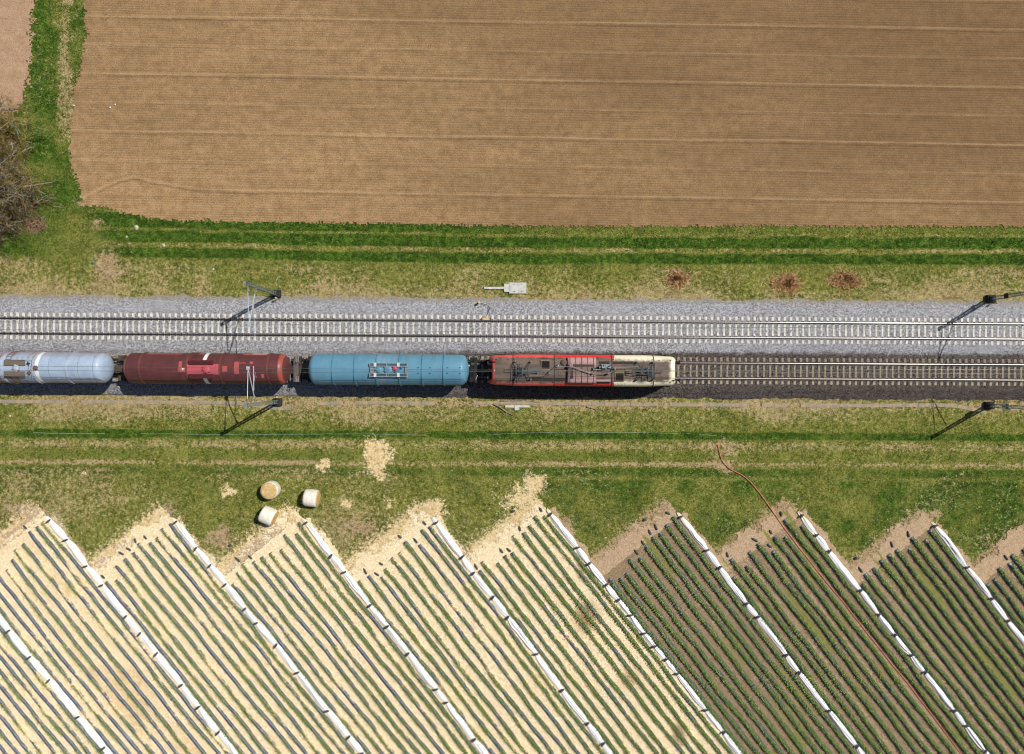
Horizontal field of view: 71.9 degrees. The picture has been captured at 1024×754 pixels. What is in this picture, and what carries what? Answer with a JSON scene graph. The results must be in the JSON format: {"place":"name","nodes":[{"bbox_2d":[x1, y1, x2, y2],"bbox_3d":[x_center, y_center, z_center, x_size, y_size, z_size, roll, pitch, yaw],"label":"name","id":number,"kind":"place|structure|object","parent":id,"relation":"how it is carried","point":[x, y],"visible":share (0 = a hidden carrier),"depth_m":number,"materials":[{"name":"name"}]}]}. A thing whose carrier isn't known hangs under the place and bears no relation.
{"place":"outdoors","nodes":[
{"label":"outdoors","id":0,"kind":"place"},
{"bbox_2d":[0,0,36,120],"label":"field","id":1,"kind":"structure","parent":0,"point":[15,46],"depth_m":69.98,"materials":[{"name":"soil"}]},
{"bbox_2d":[0,0,1023,572],"bbox_3d":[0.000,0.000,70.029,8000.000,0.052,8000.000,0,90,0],"label":"ground","id":2,"kind":"structure","parent":0,"point":[92,524],"depth_m":70.03,"materials":[{"name":"plant"}]},
{"bbox_2d":[0,89,47,161],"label":"bare bush","id":3,"kind":"object","parent":2,"relation":"on","point":[4,124],"visible":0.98,"depth_m":68.76,"materials":[{"name":"brown plant"}]},
{"bbox_2d":[0,129,66,233],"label":"bare bush","id":4,"kind":"object","parent":2,"relation":"on","point":[7,188],"visible":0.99,"depth_m":68.67,"materials":[{"name":"brown plant"}]},
{"bbox_2d":[0,293,1023,401],"bbox_3d":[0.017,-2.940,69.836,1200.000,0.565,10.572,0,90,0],"label":"ballast","id":5,"kind":"structure","parent":2,"relation":"on","point":[404,306],"depth_m":69.62,"materials":[{"name":"gravel"}]},
{"bbox_2d":[0,312,1023,344],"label":"railway track","id":6,"kind":"structure","parent":5,"relation":"on","point":[547,321],"depth_m":69.55,"materials":[{"name":"metal"}]},
{"bbox_2d":[108,354,1023,385],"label":"railway track","id":7,"kind":"structure","parent":5,"relation":"on","point":[837,378],"depth_m":69.55,"materials":[{"name":"metal"}]},
{"bbox_2d":[0,351,126,383],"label":"tank wagon","id":8,"kind":"object","parent":7,"relation":"on","point":[16,367],"visible":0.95,"depth_m":65.81,"materials":[{"name":"grey paint"}]},
{"bbox_2d":[123,352,306,384],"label":"tank wagon","id":9,"kind":"object","parent":7,"relation":"on","point":[218,368],"visible":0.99,"depth_m":65.76,"materials":[{"name":"red paint"}]},
{"bbox_2d":[303,353,482,385],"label":"tank wagon","id":10,"kind":"object","parent":7,"relation":"on","point":[356,369],"visible":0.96,"depth_m":65.75,"materials":[{"name":"blue paint"}]},
{"bbox_2d":[483,354,679,386],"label":"locomotive","id":11,"kind":"object","parent":7,"relation":"on","point":[612,370],"visible":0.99,"depth_m":65.69,"materials":[{"name":"paint"}]},
{"bbox_2d":[0,400,1023,412],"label":"cable trough","id":12,"kind":"object","parent":2,"relation":"on","point":[495,402],"visible":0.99,"depth_m":69.99,"materials":[{"name":"concrete"}]},
{"bbox_2d":[0,501,1023,753],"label":"strawberry field","id":13,"kind":"structure","parent":0,"point":[614,565],"depth_m":69.98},
{"bbox_2d":[0,654,81,753],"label":"strawberry row","id":14,"kind":"object","parent":13,"relation":"on","point":[43,710],"visible":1,"depth_m":69.84,"materials":[{"name":"green plant"}]},
{"bbox_2d":[0,642,90,753],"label":"strawberry row","id":15,"kind":"object","parent":13,"relation":"on","point":[46,701],"visible":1,"depth_m":69.85,"materials":[{"name":"green plant"}]},
{"bbox_2d":[0,626,104,753],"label":"strawberry row","id":16,"kind":"object","parent":13,"relation":"on","point":[49,689],"visible":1,"depth_m":69.83,"materials":[{"name":"green plant"}]},
{"bbox_2d":[0,615,112,753],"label":"fleece strip","id":17,"kind":"object","parent":13,"relation":"on","point":[68,703],"visible":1,"depth_m":69.81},
{"bbox_2d":[0,607,118,753],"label":"strawberry row","id":18,"kind":"object","parent":13,"relation":"on","point":[55,678],"visible":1,"depth_m":69.85,"materials":[{"name":"green plant"}]},
{"bbox_2d":[0,592,130,753],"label":"strawberry row","id":19,"kind":"object","parent":13,"relation":"on","point":[105,725],"visible":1,"depth_m":69.84,"materials":[{"name":"green plant"}]},
{"bbox_2d":[0,576,142,753],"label":"strawberry row","id":20,"kind":"object","parent":13,"relation":"on","point":[76,675],"visible":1,"depth_m":69.85,"materials":[{"name":"green plant"}]},
{"bbox_2d":[5,569,154,753],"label":"strawberry row","id":21,"kind":"object","parent":13,"relation":"on","point":[82,667],"visible":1,"depth_m":69.84,"materials":[{"name":"green plant"}]},
{"bbox_2d":[10,559,166,753],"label":"strawberry row","id":22,"kind":"object","parent":13,"relation":"on","point":[55,617],"visible":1,"depth_m":69.84,"materials":[{"name":"green plant"}]},
{"bbox_2d":[14,549,179,753],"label":"strawberry row","id":23,"kind":"object","parent":13,"relation":"on","point":[78,630],"visible":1,"depth_m":69.84,"materials":[{"name":"green plant"}]},
{"bbox_2d":[21,543,192,753],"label":"strawberry row","id":24,"kind":"object","parent":13,"relation":"on","point":[97,639],"visible":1,"depth_m":69.84,"materials":[{"name":"green plant"}]},
{"bbox_2d":[28,531,206,753],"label":"strawberry row","id":25,"kind":"object","parent":13,"relation":"on","point":[116,642],"visible":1,"depth_m":69.84,"materials":[{"name":"green plant"}]},
{"bbox_2d":[35,526,220,753],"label":"strawberry row","id":26,"kind":"object","parent":13,"relation":"on","point":[123,635],"visible":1,"depth_m":69.84,"materials":[{"name":"green plant"}]},
{"bbox_2d":[40,521,229,753],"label":"strawberry row","id":27,"kind":"object","parent":13,"relation":"on","point":[139,642],"visible":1,"depth_m":69.84,"materials":[{"name":"green plant"}]},
{"bbox_2d":[46,516,237,753],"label":"fleece strip","id":28,"kind":"object","parent":13,"relation":"on","point":[108,593],"visible":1,"depth_m":69.81,"materials":[{"name":"fabric"}]},
{"bbox_2d":[105,581,244,753],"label":"strawberry row","id":29,"kind":"object","parent":13,"relation":"on","point":[176,669],"visible":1,"depth_m":69.84,"materials":[{"name":"green plant"}]},
{"bbox_2d":[115,579,256,753],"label":"strawberry row","id":30,"kind":"object","parent":13,"relation":"on","point":[149,622],"visible":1,"depth_m":69.83,"materials":[{"name":"green plant"}]},
{"bbox_2d":[114,565,267,753],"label":"strawberry row","id":31,"kind":"object","parent":13,"relation":"on","point":[148,606],"visible":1,"depth_m":69.83,"materials":[{"name":"green plant"}]},
{"bbox_2d":[123,558,282,753],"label":"strawberry row","id":32,"kind":"object","parent":13,"relation":"on","point":[278,750],"visible":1,"depth_m":69.83,"materials":[{"name":"green plant"}]},
{"bbox_2d":[132,552,296,753],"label":"strawberry row","id":33,"kind":"object","parent":13,"relation":"on","point":[145,569],"visible":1,"depth_m":69.84,"materials":[{"name":"green plant"}]},
{"bbox_2d":[137,543,307,753],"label":"strawberry row","id":34,"kind":"object","parent":13,"relation":"on","point":[235,665],"visible":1,"depth_m":69.83,"materials":[{"name":"green plant"}]},
{"bbox_2d":[147,542,320,753],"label":"strawberry row","id":35,"kind":"object","parent":13,"relation":"on","point":[230,643],"visible":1,"depth_m":69.83,"materials":[{"name":"green plant"}]},
{"bbox_2d":[155,537,334,753],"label":"strawberry row","id":36,"kind":"object","parent":13,"relation":"on","point":[292,706],"visible":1,"depth_m":69.83,"materials":[{"name":"green plant"}]},
{"bbox_2d":[160,528,345,753],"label":"strawberry row","id":37,"kind":"object","parent":13,"relation":"on","point":[255,643],"visible":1,"depth_m":69.83,"materials":[{"name":"green plant"}]},
{"bbox_2d":[168,523,356,753],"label":"strawberry row","id":38,"kind":"object","parent":13,"relation":"on","point":[271,652],"visible":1,"depth_m":69.83,"materials":[{"name":"green plant"}]},
{"bbox_2d":[172,518,364,753],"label":"fleece strip","id":39,"kind":"object","parent":13,"relation":"on","point":[262,629],"visible":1,"depth_m":69.83,"materials":[{"name":"fabric"}]},
{"bbox_2d":[231,583,371,753],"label":"strawberry row","id":40,"kind":"object","parent":13,"relation":"on","point":[297,663],"visible":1,"depth_m":69.83,"materials":[{"name":"green plant"}]},
{"bbox_2d":[235,572,384,753],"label":"strawberry row","id":41,"kind":"object","parent":13,"relation":"on","point":[308,662],"visible":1,"depth_m":69.83,"materials":[{"name":"green plant"}]},
{"bbox_2d":[241,563,395,753],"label":"strawberry row","id":42,"kind":"object","parent":13,"relation":"on","point":[311,652],"visible":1,"depth_m":69.83,"materials":[{"name":"green plant"}]},
{"bbox_2d":[252,561,409,753],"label":"strawberry row","id":43,"kind":"object","parent":13,"relation":"on","point":[330,657],"visible":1,"depth_m":69.84,"materials":[{"name":"green plant"}]},
{"bbox_2d":[260,556,421,753],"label":"strawberry row","id":44,"kind":"object","parent":13,"relation":"on","point":[401,732],"visible":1,"depth_m":69.83,"materials":[{"name":"green plant"}]},
{"bbox_2d":[269,551,432,753],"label":"strawberry row","id":45,"kind":"object","parent":13,"relation":"on","point":[346,650],"visible":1,"depth_m":69.83,"materials":[{"name":"green plant"}]},
{"bbox_2d":[279,549,444,753],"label":"strawberry row","id":46,"kind":"object","parent":13,"relation":"on","point":[321,600],"visible":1,"depth_m":69.83,"materials":[{"name":"green plant"}]},
{"bbox_2d":[0,466,733,753],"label":"straw","id":47,"kind":"object","parent":13,"relation":"on","point":[346,505],"visible":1,"depth_m":69.96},
{"bbox_2d":[283,534,455,753],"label":"strawberry row","id":48,"kind":"object","parent":13,"relation":"on","point":[370,647],"visible":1,"depth_m":69.82,"materials":[{"name":"green plant"}]},
{"bbox_2d":[295,533,469,753],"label":"strawberry row","id":49,"kind":"object","parent":13,"relation":"on","point":[388,653],"visible":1,"depth_m":69.81,"materials":[{"name":"green plant"}]},
{"bbox_2d":[297,522,478,753],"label":"strawberry row","id":50,"kind":"object","parent":13,"relation":"on","point":[308,536],"visible":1,"depth_m":69.82,"materials":[{"name":"green plant"}]},
{"bbox_2d":[302,518,487,753],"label":"fleece strip","id":51,"kind":"object","parent":13,"relation":"on","point":[419,668],"visible":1,"depth_m":69.84,"materials":[{"name":"fabric"}]},
{"bbox_2d":[357,580,494,753],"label":"strawberry row","id":52,"kind":"object","parent":13,"relation":"on","point":[424,665],"visible":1,"depth_m":69.83,"materials":[{"name":"green plant"}]},
{"bbox_2d":[367,575,506,753],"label":"strawberry row","id":53,"kind":"object","parent":13,"relation":"on","point":[446,678],"visible":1,"depth_m":69.82,"materials":[{"name":"green plant"}]},
{"bbox_2d":[380,576,519,753],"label":"strawberry row","id":54,"kind":"object","parent":13,"relation":"on","point":[451,668],"visible":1,"depth_m":69.83,"materials":[{"name":"green plant"}]},
{"bbox_2d":[384,568,529,753],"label":"strawberry row","id":55,"kind":"object","parent":13,"relation":"on","point":[454,659],"visible":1,"depth_m":69.83,"materials":[{"name":"green plant"}]},
{"bbox_2d":[389,557,543,753],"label":"strawberry row","id":56,"kind":"object","parent":13,"relation":"on","point":[467,658],"visible":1,"depth_m":69.82,"materials":[{"name":"green plant"}]},
{"bbox_2d":[398,552,553,753],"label":"strawberry row","id":57,"kind":"object","parent":13,"relation":"on","point":[474,650],"visible":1,"depth_m":69.83,"materials":[{"name":"green plant"}]},
{"bbox_2d":[403,541,568,753],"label":"strawberry row","id":58,"kind":"object","parent":13,"relation":"on","point":[486,648],"visible":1,"depth_m":69.83,"materials":[{"name":"green plant"}]},
{"bbox_2d":[418,544,580,753],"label":"strawberry row","id":59,"kind":"object","parent":13,"relation":"on","point":[499,649],"visible":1,"depth_m":69.84,"materials":[{"name":"green plant"}]},
{"bbox_2d":[420,529,593,753],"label":"strawberry row","id":60,"kind":"object","parent":13,"relation":"on","point":[506,640],"visible":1,"depth_m":69.82,"materials":[{"name":"green plant"}]},
{"bbox_2d":[428,526,605,753],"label":"strawberry row","id":61,"kind":"object","parent":13,"relation":"on","point":[514,637],"visible":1,"depth_m":69.83,"materials":[{"name":"green plant"}]},
{"bbox_2d":[432,517,612,753],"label":"fleece strip","id":62,"kind":"object","parent":13,"relation":"on","point":[486,589],"visible":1,"depth_m":69.83,"materials":[{"name":"fabric"}]},
{"bbox_2d":[478,570,618,753],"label":"strawberry row","id":63,"kind":"object","parent":13,"relation":"on","point":[551,666],"visible":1,"depth_m":69.82,"materials":[{"name":"green plant"}]},
{"bbox_2d":[480,561,630,753],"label":"strawberry row","id":64,"kind":"object","parent":13,"relation":"on","point":[557,659],"visible":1,"depth_m":69.82,"materials":[{"name":"green plant"}]},
{"bbox_2d":[496,562,644,753],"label":"strawberry row","id":65,"kind":"object","parent":13,"relation":"on","point":[521,594],"visible":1,"depth_m":69.81,"materials":[{"name":"green plant"}]},
{"bbox_2d":[503,555,658,753],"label":"strawberry row","id":66,"kind":"object","parent":13,"relation":"on","point":[581,655],"visible":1,"depth_m":69.83,"materials":[{"name":"green plant"}]},
{"bbox_2d":[510,552,669,753],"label":"strawberry row","id":67,"kind":"object","parent":13,"relation":"on","point":[582,643],"visible":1,"depth_m":69.81,"materials":[{"name":"green plant"}]},
{"bbox_2d":[511,535,684,753],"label":"strawberry row","id":68,"kind":"object","parent":13,"relation":"on","point":[598,644],"visible":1,"depth_m":69.81,"materials":[{"name":"green plant"}]},
{"bbox_2d":[522,532,695,753],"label":"strawberry row","id":69,"kind":"object","parent":13,"relation":"on","point":[560,581],"visible":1,"depth_m":69.80,"materials":[{"name":"green plant"}]},
{"bbox_2d":[527,524,707,753],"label":"strawberry row","id":70,"kind":"object","parent":13,"relation":"on","point":[572,583],"visible":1,"depth_m":69.81,"materials":[{"name":"green plant"}]},
{"bbox_2d":[533,515,721,753],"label":"strawberry row","id":71,"kind":"object","parent":13,"relation":"on","point":[690,716],"visible":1,"depth_m":69.81,"materials":[{"name":"green plant"}]},
{"bbox_2d":[542,514,733,753],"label":"strawberry row","id":72,"kind":"object","parent":13,"relation":"on","point":[638,635],"visible":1,"depth_m":69.80,"materials":[{"name":"green plant"}]},
{"bbox_2d":[546,509,742,753],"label":"fleece strip","id":73,"kind":"object","parent":13,"relation":"on","point":[597,574],"visible":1,"depth_m":69.83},
{"bbox_2d":[608,578,747,753],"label":"strawberry row","id":74,"kind":"object","parent":13,"relation":"on","point":[655,639],"visible":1,"depth_m":69.75,"materials":[{"name":"green plant"}]},
{"bbox_2d":[618,577,760,753],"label":"strawberry row","id":75,"kind":"object","parent":13,"relation":"on","point":[682,659],"visible":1,"depth_m":69.76,"materials":[{"name":"green plant"}]},
{"bbox_2d":[624,572,771,753],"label":"strawberry row","id":76,"kind":"object","parent":13,"relation":"on","point":[707,677],"visible":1,"depth_m":69.73,"materials":[{"name":"green plant"}]},
{"bbox_2d":[628,557,783,753],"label":"strawberry row","id":77,"kind":"object","parent":13,"relation":"on","point":[710,664],"visible":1,"depth_m":69.75,"materials":[{"name":"green plant"}]},
{"bbox_2d":[638,557,794,753],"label":"strawberry row","id":78,"kind":"object","parent":13,"relation":"on","point":[699,634],"visible":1,"depth_m":69.74,"materials":[{"name":"green plant"}]},
{"bbox_2d":[644,544,807,753],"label":"strawberry row","id":79,"kind":"object","parent":13,"relation":"on","point":[733,659],"visible":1,"depth_m":69.74,"materials":[{"name":"green plant"}]},
{"bbox_2d":[651,535,821,753],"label":"strawberry row","id":80,"kind":"object","parent":13,"relation":"on","point":[730,637],"visible":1,"depth_m":69.75,"materials":[{"name":"green plant"}]},
{"bbox_2d":[658,532,832,753],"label":"strawberry row","id":81,"kind":"object","parent":13,"relation":"on","point":[759,663],"visible":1,"depth_m":69.73,"materials":[{"name":"green plant"}]},
{"bbox_2d":[665,523,844,753],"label":"strawberry row","id":82,"kind":"object","parent":13,"relation":"on","point":[744,627],"visible":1,"depth_m":69.75,"materials":[{"name":"green plant"}]},
{"bbox_2d":[671,515,855,753],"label":"strawberry row","id":83,"kind":"object","parent":13,"relation":"on","point":[769,644],"visible":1,"depth_m":69.75,"materials":[{"name":"green plant"}]},
{"bbox_2d":[677,513,864,753],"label":"fleece strip","id":84,"kind":"object","parent":13,"relation":"on","point":[766,628],"visible":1,"depth_m":69.84,"materials":[{"name":"fabric"}]},
{"bbox_2d":[732,576,870,753],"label":"strawberry row","id":85,"kind":"object","parent":13,"relation":"on","point":[793,655],"visible":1,"depth_m":69.73,"materials":[{"name":"green plant"}]},
{"bbox_2d":[729,557,883,753],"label":"strawberry row","id":86,"kind":"object","parent":13,"relation":"on","point":[815,668],"visible":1,"depth_m":69.74,"materials":[{"name":"green plant"}]},
{"bbox_2d":[744,565,892,753],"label":"strawberry row","id":87,"kind":"object","parent":13,"relation":"on","point":[809,647],"visible":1,"depth_m":69.74,"materials":[{"name":"green plant"}]},
{"bbox_2d":[748,550,906,753],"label":"strawberry row","id":88,"kind":"object","parent":13,"relation":"on","point":[840,670],"visible":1,"depth_m":69.75,"materials":[{"name":"green plant"}]},
{"bbox_2d":[756,543,920,753],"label":"strawberry row","id":89,"kind":"object","parent":13,"relation":"on","point":[821,626],"visible":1,"depth_m":69.74,"materials":[{"name":"green plant"}]},
{"bbox_2d":[771,549,931,753],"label":"strawberry row","id":90,"kind":"object","parent":13,"relation":"on","point":[889,703],"visible":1,"depth_m":69.76,"materials":[{"name":"green plant"}]},
{"bbox_2d":[772,535,944,753],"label":"strawberry row","id":91,"kind":"object","parent":13,"relation":"on","point":[861,650],"visible":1,"depth_m":69.76,"materials":[{"name":"green plant"}]},
{"bbox_2d":[783,535,957,753],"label":"strawberry row","id":92,"kind":"object","parent":13,"relation":"on","point":[868,643],"visible":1,"depth_m":69.73,"materials":[{"name":"green plant"}]},
{"bbox_2d":[783,518,970,753],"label":"strawberry row","id":93,"kind":"object","parent":13,"relation":"on","point":[878,639],"visible":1,"depth_m":69.74,"materials":[{"name":"green plant"}]},
{"bbox_2d":[799,525,981,753],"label":"strawberry row","id":94,"kind":"object","parent":13,"relation":"on","point":[881,628],"visible":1,"depth_m":69.74,"materials":[{"name":"green plant"}]},
{"bbox_2d":[797,511,989,753],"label":"fleece strip","id":95,"kind":"object","parent":13,"relation":"on","point":[845,572],"visible":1,"depth_m":69.84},
{"bbox_2d":[860,583,997,753],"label":"strawberry row","id":96,"kind":"object","parent":13,"relation":"on","point":[910,647],"visible":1,"depth_m":69.75,"materials":[{"name":"green plant"}]},
{"bbox_2d":[863,573,1007,753],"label":"strawberry row","id":97,"kind":"object","parent":13,"relation":"on","point":[921,647],"visible":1,"depth_m":69.76,"materials":[{"name":"green plant"}]},
{"bbox_2d":[871,567,1021,753],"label":"strawberry row","id":98,"kind":"object","parent":13,"relation":"on","point":[945,661],"visible":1,"depth_m":69.76,"materials":[{"name":"green plant"}]},
{"bbox_2d":[879,559,1023,748],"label":"strawberry row","id":99,"kind":"object","parent":13,"relation":"on","point":[958,660],"visible":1,"depth_m":69.75,"materials":[{"name":"green plant"}]},
{"bbox_2d":[886,554,1023,732],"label":"strawberry row","id":100,"kind":"object","parent":13,"relation":"on","point":[956,642],"visible":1,"depth_m":69.74,"materials":[{"name":"green plant"}]},
{"bbox_2d":[894,548,1023,717],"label":"strawberry row","id":101,"kind":"object","parent":13,"relation":"on","point":[952,623],"visible":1,"depth_m":69.74,"materials":[{"name":"green plant"}]},
{"bbox_2d":[907,547,1023,700],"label":"strawberry row","id":102,"kind":"object","parent":13,"relation":"on","point":[965,622],"visible":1,"depth_m":69.74,"materials":[{"name":"green plant"}]},
{"bbox_2d":[910,536,1023,686],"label":"strawberry row","id":103,"kind":"object","parent":13,"relation":"on","point":[967,609],"visible":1,"depth_m":69.74,"materials":[{"name":"green plant"}]},
{"bbox_2d":[923,538,1023,670],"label":"strawberry row","id":104,"kind":"object","parent":13,"relation":"on","point":[972,600],"visible":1,"depth_m":69.75,"materials":[{"name":"green plant"}]},
{"bbox_2d":[928,529,1023,656],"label":"strawberry row","id":105,"kind":"object","parent":13,"relation":"on","point":[971,583],"visible":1,"depth_m":69.76,"materials":[{"name":"green plant"}]},
{"bbox_2d":[931,521,1023,645],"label":"fleece strip","id":106,"kind":"object","parent":13,"relation":"on","point":[973,575],"visible":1,"depth_m":69.84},
{"bbox_2d":[68,0,1023,228],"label":"ploughed field","id":107,"kind":"structure","parent":0,"point":[712,113],"depth_m":69.98,"materials":[{"name":"soil"}]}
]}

